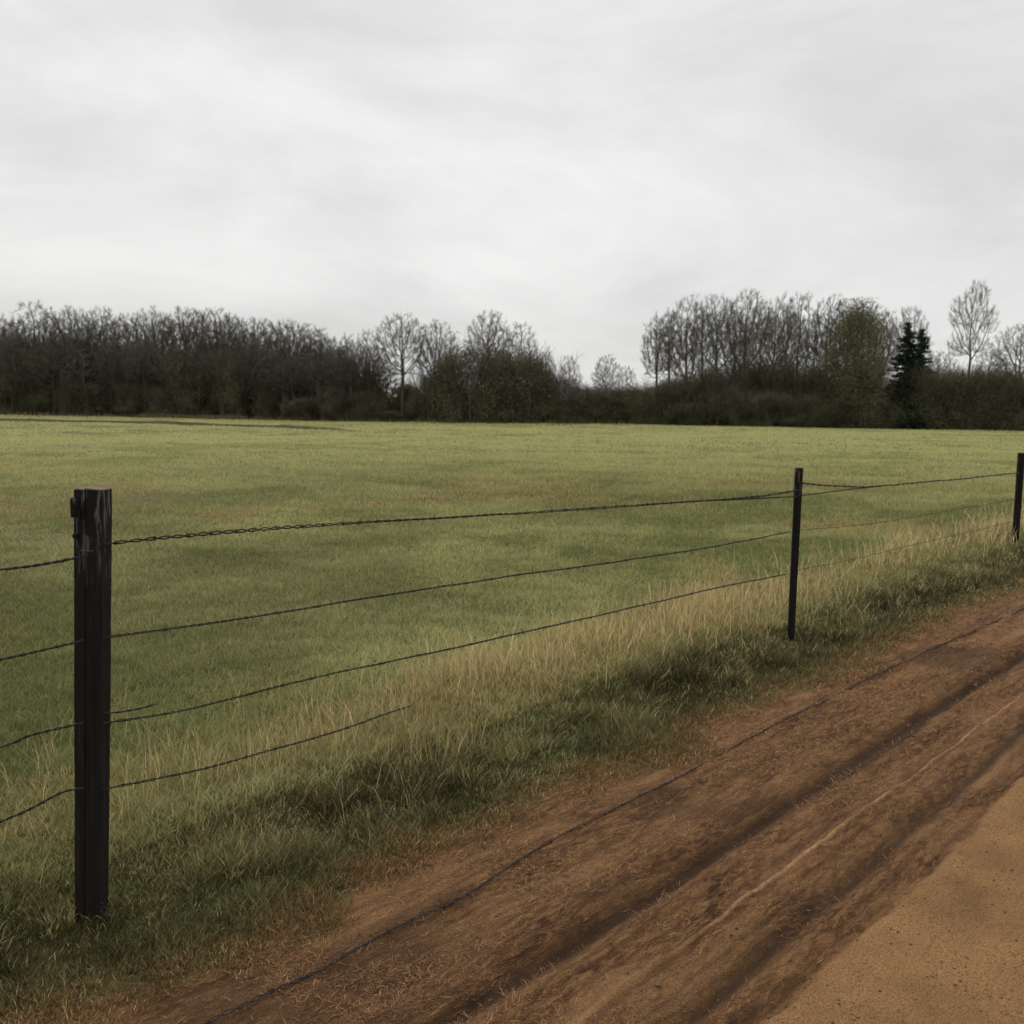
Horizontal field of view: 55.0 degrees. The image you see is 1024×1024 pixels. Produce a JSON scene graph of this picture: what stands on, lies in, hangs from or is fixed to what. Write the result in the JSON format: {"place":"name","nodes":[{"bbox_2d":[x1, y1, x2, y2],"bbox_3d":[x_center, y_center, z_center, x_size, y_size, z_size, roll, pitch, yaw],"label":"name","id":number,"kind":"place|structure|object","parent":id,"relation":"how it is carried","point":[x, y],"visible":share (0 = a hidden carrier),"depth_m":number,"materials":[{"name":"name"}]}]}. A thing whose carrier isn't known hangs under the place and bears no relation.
{"place":"outdoors","nodes":[
{"label":"outdoors","id":0,"kind":"place"},
{"bbox_2d":[0,410,1005,429],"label":"rough grass","id":1,"kind":"structure","parent":0,"point":[211,416],"depth_m":82.12,"materials":[{"name":"plant"}]},
{"bbox_2d":[0,414,1023,1023],"bbox_3d":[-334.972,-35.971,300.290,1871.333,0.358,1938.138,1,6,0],"label":"pasture field","id":2,"kind":"structure","parent":0,"point":[434,600],"depth_m":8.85,"materials":[{"name":"green plant"}]},
{"bbox_2d":[0,359,37,414],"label":"thicket shrub","id":3,"kind":"object","parent":2,"relation":"on","point":[9,389],"visible":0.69,"depth_m":86.07,"materials":[{"name":"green plant"}]},
{"bbox_2d":[1,350,55,414],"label":"thicket shrub","id":4,"kind":"object","parent":2,"relation":"on","point":[36,398],"visible":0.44,"depth_m":86.22,"materials":[{"name":"brown plant"}]},
{"bbox_2d":[0,300,67,360],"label":"bare tree","id":5,"kind":"object","parent":2,"relation":"on","point":[29,322],"visible":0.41,"depth_m":88.49,"materials":[{"name":"brown plant"}]},
{"bbox_2d":[9,363,65,414],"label":"thicket shrub","id":6,"kind":"object","parent":2,"relation":"on","point":[39,390],"visible":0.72,"depth_m":86.17,"materials":[{"name":"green plant"}]},
{"bbox_2d":[21,330,81,415],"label":"bare tree","id":7,"kind":"object","parent":2,"relation":"on","point":[67,347],"visible":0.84,"depth_m":85.40,"materials":[{"name":"brown plant"}]},
{"bbox_2d":[26,313,81,401],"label":"bare tree","id":8,"kind":"object","parent":2,"relation":"on","point":[51,329],"visible":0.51,"depth_m":87.36,"materials":[{"name":"brown plant"}]},
{"bbox_2d":[50,364,84,415],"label":"thicket shrub","id":9,"kind":"object","parent":2,"relation":"on","point":[64,404],"visible":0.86,"depth_m":85.43,"materials":[{"name":"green plant"}]},
{"bbox_2d":[37,304,99,373],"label":"bare tree","id":10,"kind":"object","parent":2,"relation":"on","point":[70,325],"visible":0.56,"depth_m":87.48,"materials":[{"name":"brown plant"}]},
{"bbox_2d":[53,348,114,415],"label":"bare tree","id":11,"kind":"object","parent":2,"relation":"on","point":[82,377],"visible":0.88,"depth_m":84.97,"materials":[{"name":"brown plant"}]},
{"bbox_2d":[70,486,111,924],"bbox_3d":[-1.355,0.739,3.172,0.131,1.637,0.143,1,6,0],"label":"fence post","id":12,"kind":"object","parent":2,"relation":"on","point":[91,510],"visible":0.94,"depth_m":3.14,"materials":[{"name":"brown wood"}]},
{"bbox_2d":[102,705,410,790],"bbox_3d":[-0.673,1.013,4.520,0.408,0.529,2.940,3,7,18],"label":"barbed wire","id":13,"kind":"object","parent":12,"relation":"attached to","point":[275,748],"visible":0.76,"depth_m":3.60,"materials":[{"name":"black metal"}]},
{"bbox_2d":[102,574,785,724],"bbox_3d":[0.313,0.558,5.049,0.028,0.158,5.008,6,8,40],"label":"barbed wire","id":14,"kind":"object","parent":12,"relation":"attached to","point":[311,678],"visible":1,"depth_m":4.16,"materials":[{"name":"black metal"}]},
{"bbox_2d":[102,531,788,639],"bbox_3d":[0.326,0.268,5.029,0.028,0.147,5.021,6,8,40],"label":"barbed wire","id":15,"kind":"object","parent":12,"relation":"attached to","point":[247,617],"visible":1,"depth_m":4.08,"materials":[{"name":"black metal"}]},
{"bbox_2d":[104,490,796,546],"bbox_3d":[0.368,-0.024,5.041,0.029,0.168,5.108,6,8,40],"label":"barbed wire","id":16,"kind":"object","parent":12,"relation":"attached to","point":[304,526],"visible":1,"depth_m":3.98,"materials":[{"name":"black metal"}]},
{"bbox_2d":[70,380,121,415],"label":"thicket shrub","id":17,"kind":"object","parent":2,"relation":"on","point":[92,410],"visible":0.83,"depth_m":85.25,"materials":[{"name":"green plant"}]},
{"bbox_2d":[75,306,129,412],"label":"bare tree","id":18,"kind":"object","parent":2,"relation":"on","point":[103,326],"visible":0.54,"depth_m":88.06,"materials":[{"name":"brown plant"}]},
{"bbox_2d":[92,337,124,414],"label":"bare tree","id":19,"kind":"object","parent":2,"relation":"on","point":[109,369],"visible":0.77,"depth_m":85.06,"materials":[{"name":"brown plant"}]},
{"bbox_2d":[81,313,143,414],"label":"bare tree","id":20,"kind":"object","parent":2,"relation":"on","point":[116,334],"visible":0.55,"depth_m":87.17,"materials":[{"name":"brown plant"}]},
{"bbox_2d":[93,341,151,412],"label":"bare tree","id":21,"kind":"object","parent":2,"relation":"on","point":[120,363],"visible":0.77,"depth_m":84.80,"materials":[{"name":"brown plant"}]},
{"bbox_2d":[100,377,150,416],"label":"thicket shrub","id":22,"kind":"object","parent":2,"relation":"on","point":[133,393],"visible":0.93,"depth_m":84.64,"materials":[{"name":"green plant"}]},
{"bbox_2d":[121,334,161,413],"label":"bare tree","id":23,"kind":"object","parent":2,"relation":"on","point":[137,368],"visible":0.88,"depth_m":84.44,"materials":[{"name":"brown plant"}]},
{"bbox_2d":[128,305,178,375],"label":"bare tree","id":24,"kind":"object","parent":2,"relation":"on","point":[152,322],"visible":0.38,"depth_m":88.03,"materials":[{"name":"brown plant"}]},
{"bbox_2d":[137,382,193,417],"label":"thicket shrub","id":25,"kind":"object","parent":2,"relation":"on","point":[160,393],"visible":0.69,"depth_m":84.21,"materials":[{"name":"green plant"}]},
{"bbox_2d":[142,341,191,408],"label":"bare tree","id":26,"kind":"object","parent":2,"relation":"on","point":[161,368],"visible":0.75,"depth_m":84.32,"materials":[{"name":"brown plant"}]},
{"bbox_2d":[153,305,208,362],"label":"bare tree","id":27,"kind":"object","parent":2,"relation":"on","point":[171,328],"visible":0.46,"depth_m":86.47,"materials":[{"name":"brown plant"}]},
{"bbox_2d":[145,352,218,416],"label":"thicket shrub","id":28,"kind":"object","parent":2,"relation":"on","point":[185,395],"visible":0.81,"depth_m":83.35,"materials":[{"name":"green plant"}]},
{"bbox_2d":[0,418,364,431],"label":"field furrow","id":29,"kind":"structure","parent":2,"relation":"on","point":[190,423],"depth_m":62.27,"materials":[{"name":"soil"}]},
{"bbox_2d":[174,309,232,361],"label":"bare tree","id":30,"kind":"object","parent":2,"relation":"on","point":[195,332],"visible":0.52,"depth_m":85.86,"materials":[{"name":"brown plant"}]},
{"bbox_2d":[184,306,244,359],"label":"bare tree","id":31,"kind":"object","parent":2,"relation":"on","point":[218,325],"visible":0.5,"depth_m":86.32,"materials":[{"name":"brown plant"}]},
{"bbox_2d":[203,350,253,417],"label":"thicket shrub","id":32,"kind":"object","parent":2,"relation":"on","point":[234,387],"visible":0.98,"depth_m":82.74,"materials":[{"name":"green plant"}]},
{"bbox_2d":[222,335,263,418],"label":"bare tree","id":33,"kind":"object","parent":2,"relation":"on","point":[242,353],"visible":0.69,"depth_m":83.52,"materials":[{"name":"brown plant"}]},
{"bbox_2d":[234,342,285,415],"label":"bare tree","id":34,"kind":"object","parent":2,"relation":"on","point":[259,363],"visible":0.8,"depth_m":82.83,"materials":[{"name":"brown plant"}]},
{"bbox_2d":[248,373,279,419],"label":"thicket shrub","id":35,"kind":"object","parent":2,"relation":"on","point":[269,402],"visible":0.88,"depth_m":83.11,"materials":[{"name":"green plant"}]},
{"bbox_2d":[242,321,307,415],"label":"bare tree","id":36,"kind":"object","parent":2,"relation":"on","point":[272,340],"visible":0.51,"depth_m":84.80,"materials":[{"name":"brown plant"}]},
{"bbox_2d":[255,349,306,418],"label":"bare tree","id":37,"kind":"object","parent":2,"relation":"on","point":[275,369],"visible":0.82,"depth_m":82.57,"materials":[{"name":"brown plant"}]},
{"bbox_2d":[268,351,316,409],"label":"bare tree","id":38,"kind":"object","parent":2,"relation":"on","point":[292,374],"visible":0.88,"depth_m":82.50,"materials":[{"name":"brown plant"}]},
{"bbox_2d":[272,393,325,420],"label":"thicket shrub","id":39,"kind":"object","parent":2,"relation":"on","point":[308,409],"visible":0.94,"depth_m":81.78,"materials":[{"name":"green plant"}]},
{"bbox_2d":[293,354,340,420],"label":"bare tree","id":40,"kind":"object","parent":2,"relation":"on","point":[317,373],"visible":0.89,"depth_m":82.29,"materials":[{"name":"brown plant"}]},
{"bbox_2d":[303,380,351,421],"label":"thicket shrub","id":41,"kind":"object","parent":2,"relation":"on","point":[332,404],"visible":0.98,"depth_m":81.49,"materials":[{"name":"green plant"}]},
{"bbox_2d":[323,342,379,420],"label":"bare tree","id":42,"kind":"object","parent":2,"relation":"on","point":[351,345],"visible":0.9,"depth_m":81.44,"materials":[{"name":"brown plant"}]},
{"bbox_2d":[337,386,390,421],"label":"thicket shrub","id":43,"kind":"object","parent":2,"relation":"on","point":[361,403],"visible":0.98,"depth_m":81.63,"materials":[{"name":"green plant"}]},
{"bbox_2d":[344,345,400,420],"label":"bare tree","id":44,"kind":"object","parent":2,"relation":"on","point":[385,378],"visible":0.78,"depth_m":81.96,"materials":[{"name":"brown plant"}]},
{"bbox_2d":[344,359,405,420],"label":"thicket shrub","id":45,"kind":"object","parent":2,"relation":"on","point":[378,383],"visible":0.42,"depth_m":83.05,"materials":[{"name":"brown plant"}]},
{"bbox_2d":[368,311,432,421],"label":"bare tree","id":46,"kind":"object","parent":2,"relation":"on","point":[400,340],"visible":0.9,"depth_m":81.28,"materials":[{"name":"grey plant"}]},
{"bbox_2d":[396,365,455,421],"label":"thicket shrub","id":47,"kind":"object","parent":2,"relation":"on","point":[416,403],"visible":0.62,"depth_m":80.94,"materials":[{"name":"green plant"}]},
{"bbox_2d":[410,318,457,401],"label":"bare tree","id":48,"kind":"object","parent":2,"relation":"on","point":[430,350],"visible":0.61,"depth_m":81.44,"materials":[{"name":"brown plant"}]},
{"bbox_2d":[419,346,475,421],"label":"thicket shrub","id":49,"kind":"object","parent":2,"relation":"on","point":[441,414],"visible":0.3,"depth_m":80.20,"materials":[{"name":"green plant"}]},
{"bbox_2d":[418,322,528,423],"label":"thicket shrub","id":50,"kind":"object","parent":2,"relation":"on","point":[459,415],"visible":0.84,"depth_m":78.51,"materials":[{"name":"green plant"}]},
{"bbox_2d":[465,308,518,388],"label":"bare tree","id":51,"kind":"object","parent":2,"relation":"on","point":[489,338],"visible":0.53,"depth_m":81.68,"materials":[{"name":"brown plant"}]},
{"bbox_2d":[466,342,530,421],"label":"thicket shrub","id":52,"kind":"object","parent":2,"relation":"on","point":[487,370],"visible":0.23,"depth_m":79.33,"materials":[{"name":"green plant"}]},
{"bbox_2d":[0,495,1023,883],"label":"dry grass","id":53,"kind":"structure","parent":2,"relation":"on","point":[712,593],"depth_m":5.97,"materials":[{"name":"plant"}]},
{"bbox_2d":[462,342,584,423],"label":"thicket shrub","id":54,"kind":"object","parent":2,"relation":"on","point":[522,392],"visible":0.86,"depth_m":78.05,"materials":[{"name":"green plant"}]},
{"bbox_2d":[514,354,568,422],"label":"thicket shrub","id":55,"kind":"object","parent":2,"relation":"on","point":[549,406],"visible":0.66,"depth_m":78.85,"materials":[{"name":"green plant"}]},
{"bbox_2d":[543,372,587,423],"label":"thicket shrub","id":56,"kind":"object","parent":2,"relation":"on","point":[561,415],"visible":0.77,"depth_m":79.07,"materials":[{"name":"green plant"}]},
{"bbox_2d":[555,382,611,423],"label":"thicket shrub","id":57,"kind":"object","parent":2,"relation":"on","point":[590,393],"visible":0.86,"depth_m":78.77,"materials":[{"name":"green plant"}]},
{"bbox_2d":[585,383,653,423],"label":"thicket shrub","id":58,"kind":"object","parent":2,"relation":"on","point":[621,408],"visible":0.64,"depth_m":78.86,"materials":[{"name":"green plant"}]},
{"bbox_2d":[619,374,668,424],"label":"thicket shrub","id":59,"kind":"object","parent":2,"relation":"on","point":[640,408],"visible":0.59,"depth_m":77.39,"materials":[{"name":"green plant"}]},
{"bbox_2d":[639,311,674,386],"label":"bare tree","id":60,"kind":"object","parent":2,"relation":"on","point":[657,361],"visible":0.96,"depth_m":78.86,"materials":[{"name":"brown plant"}]},
{"bbox_2d":[632,376,689,424],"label":"thicket shrub","id":61,"kind":"object","parent":2,"relation":"on","point":[663,410],"visible":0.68,"depth_m":76.72,"materials":[{"name":"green plant"}]},
{"bbox_2d":[640,372,697,424],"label":"thicket shrub","id":62,"kind":"object","parent":2,"relation":"on","point":[668,394],"visible":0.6,"depth_m":76.42,"materials":[{"name":"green plant"}]},
{"bbox_2d":[661,361,707,424],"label":"thicket shrub","id":63,"kind":"object","parent":2,"relation":"on","point":[697,383],"visible":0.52,"depth_m":76.67,"materials":[{"name":"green plant"}]},
{"bbox_2d":[661,293,718,384],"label":"bare tree","id":64,"kind":"object","parent":2,"relation":"on","point":[685,348],"visible":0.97,"depth_m":77.55,"materials":[{"name":"grey plant"}]},
{"bbox_2d":[662,399,719,425],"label":"thicket shrub","id":65,"kind":"object","parent":2,"relation":"on","point":[687,421],"visible":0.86,"depth_m":75.71,"materials":[{"name":"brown plant"}]},
{"bbox_2d":[675,356,751,424],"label":"thicket shrub","id":66,"kind":"object","parent":2,"relation":"on","point":[708,374],"visible":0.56,"depth_m":76.39,"materials":[{"name":"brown plant"}]},
{"bbox_2d":[687,386,740,425],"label":"thicket shrub","id":67,"kind":"object","parent":2,"relation":"on","point":[714,399],"visible":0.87,"depth_m":75.73,"materials":[{"name":"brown plant"}]},
{"bbox_2d":[685,293,747,371],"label":"bare tree","id":68,"kind":"object","parent":2,"relation":"on","point":[715,331],"visible":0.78,"depth_m":78.13,"materials":[{"name":"brown plant"}]},
{"bbox_2d":[714,387,765,426],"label":"thicket shrub","id":69,"kind":"object","parent":2,"relation":"on","point":[736,407],"visible":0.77,"depth_m":75.36,"materials":[{"name":"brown plant"}]},
{"bbox_2d":[718,289,780,423],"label":"bare tree","id":70,"kind":"object","parent":2,"relation":"on","point":[747,323],"visible":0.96,"depth_m":76.63,"materials":[{"name":"grey plant"}]},
{"bbox_2d":[717,355,788,425],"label":"thicket shrub","id":71,"kind":"object","parent":2,"relation":"on","point":[751,374],"visible":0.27,"depth_m":77.16,"materials":[{"name":"brown plant"}]},
{"bbox_2d":[738,386,796,426],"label":"thicket shrub","id":72,"kind":"object","parent":2,"relation":"on","point":[757,405],"visible":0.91,"depth_m":74.76,"materials":[{"name":"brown plant"}]},
{"bbox_2d":[748,291,798,389],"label":"bare tree","id":73,"kind":"object","parent":2,"relation":"on","point":[772,330],"visible":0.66,"depth_m":78.31,"materials":[{"name":"brown plant"}]},
{"bbox_2d":[730,350,819,425],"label":"thicket shrub","id":74,"kind":"object","parent":2,"relation":"on","point":[774,375],"visible":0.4,"depth_m":76.89,"materials":[{"name":"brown plant"}]},
{"bbox_2d":[760,390,814,426],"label":"thicket shrub","id":75,"kind":"object","parent":2,"relation":"on","point":[784,412],"visible":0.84,"depth_m":74.56,"materials":[{"name":"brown plant"}]},
{"bbox_2d":[787,467,802,640],"bbox_3d":[2.041,0.441,7.107,0.059,1.529,0.089,2,6,10],"label":"fence post","id":76,"kind":"object","parent":2,"relation":"on","point":[797,500],"visible":0.93,"depth_m":7.07,"materials":[{"name":"brown wood"}]},
{"bbox_2d":[774,291,822,421],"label":"bare tree","id":77,"kind":"object","parent":2,"relation":"on","point":[798,352],"visible":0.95,"depth_m":76.02,"materials":[{"name":"brown plant"}]},
{"bbox_2d":[784,390,837,427],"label":"thicket shrub","id":78,"kind":"object","parent":2,"relation":"on","point":[811,419],"visible":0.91,"depth_m":74.23,"materials":[{"name":"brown plant"}]},
{"bbox_2d":[789,356,851,427],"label":"thicket shrub","id":79,"kind":"object","parent":2,"relation":"on","point":[816,375],"visible":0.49,"depth_m":75.29,"materials":[{"name":"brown plant"}]},
{"bbox_2d":[803,294,848,378],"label":"bare tree","id":80,"kind":"object","parent":2,"relation":"on","point":[830,312],"visible":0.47,"depth_m":76.78,"materials":[{"name":"brown plant"}]},
{"bbox_2d":[807,356,896,428],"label":"thicket shrub","id":81,"kind":"object","parent":2,"relation":"on","point":[871,391],"visible":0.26,"depth_m":74.24,"materials":[{"name":"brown plant"}]},
{"bbox_2d":[815,296,898,428],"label":"leafing tree","id":82,"kind":"object","parent":2,"relation":"on","point":[858,323],"visible":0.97,"depth_m":73.23,"materials":[{"name":"green plant"}]},
{"bbox_2d":[828,391,885,428],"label":"thicket shrub","id":83,"kind":"object","parent":2,"relation":"on","point":[858,416],"visible":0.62,"depth_m":73.66,"materials":[{"name":"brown plant"}]},
{"bbox_2d":[857,396,909,428],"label":"thicket shrub","id":84,"kind":"object","parent":2,"relation":"on","point":[890,414],"visible":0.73,"depth_m":73.44,"materials":[{"name":"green plant"}]},
{"bbox_2d":[884,322,924,428],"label":"spruce tree","id":85,"kind":"object","parent":2,"relation":"on","point":[908,345],"visible":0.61,"depth_m":74.13,"materials":[{"name":"green plant"}]},
{"bbox_2d":[894,329,946,429],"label":"spruce tree","id":86,"kind":"object","parent":2,"relation":"on","point":[920,351],"visible":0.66,"depth_m":73.43,"materials":[{"name":"green plant"}]},
{"bbox_2d":[896,353,962,429],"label":"thicket shrub","id":87,"kind":"object","parent":2,"relation":"on","point":[927,385],"visible":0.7,"depth_m":72.81,"materials":[{"name":"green plant"}]},
{"bbox_2d":[906,365,999,429],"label":"thicket shrub","id":88,"kind":"object","parent":2,"relation":"on","point":[957,390],"visible":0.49,"depth_m":72.68,"materials":[{"name":"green plant"}]},
{"bbox_2d":[935,359,1006,428],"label":"thicket shrub","id":89,"kind":"object","parent":2,"relation":"on","point":[957,374],"visible":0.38,"depth_m":73.10,"materials":[{"name":"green plant"}]},
{"bbox_2d":[946,279,998,429],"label":"bare tree","id":90,"kind":"object","parent":2,"relation":"on","point":[986,315],"visible":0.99,"depth_m":72.94,"materials":[{"name":"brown plant"}]},
{"bbox_2d":[940,358,1012,429],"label":"thicket shrub","id":91,"kind":"object","parent":2,"relation":"on","point":[977,403],"visible":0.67,"depth_m":72.63,"materials":[{"name":"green plant"}]},
{"bbox_2d":[960,359,1023,429],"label":"thicket shrub","id":92,"kind":"object","parent":2,"relation":"on","point":[1006,391],"visible":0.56,"depth_m":72.38,"materials":[{"name":"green plant"}]},
{"bbox_2d":[982,368,1023,430],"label":"thicket shrub","id":93,"kind":"object","parent":2,"relation":"on","point":[1018,423],"visible":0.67,"depth_m":71.83,"materials":[{"name":"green plant"}]},
{"bbox_2d":[989,324,1023,374],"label":"bare tree","id":94,"kind":"object","parent":2,"relation":"on","point":[1007,349],"visible":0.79,"depth_m":74.43,"materials":[{"name":"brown plant"}]},
{"bbox_2d":[1012,453,1023,544],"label":"fence post","id":95,"kind":"object","parent":2,"relation":"on","point":[1018,490],"visible":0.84,"depth_m":12.01,"materials":[{"name":"brown wood"}]},
{"bbox_2d":[0,0,1023,396],"label":"sky","id":96,"kind":"structure","parent":0,"point":[574,171],"materials":[{"name":"white"}]},
{"bbox_2d":[56,587,1023,1023],"bbox_3d":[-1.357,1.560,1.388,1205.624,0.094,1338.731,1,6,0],"label":"dirt track","id":97,"kind":"structure","parent":0,"point":[836,955],"depth_m":3.55,"materials":[{"name":"brown soil"}]},
{"bbox_2d":[0,584,1023,1023],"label":"trodden straw","id":98,"kind":"object","parent":97,"relation":"on","point":[456,960],"visible":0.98,"depth_m":3.46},
{"bbox_2d":[181,612,1023,1023],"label":"grit","id":99,"kind":"object","parent":97,"relation":"on","point":[757,934],"visible":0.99,"depth_m":3.17,"materials":[{"name":"stone"}]},
{"bbox_2d":[202,608,1023,1023],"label":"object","id":100,"kind":"object","parent":97,"relation":"on","point":[444,906],"visible":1,"depth_m":3.68,"materials":[{"name":"brown soil"}]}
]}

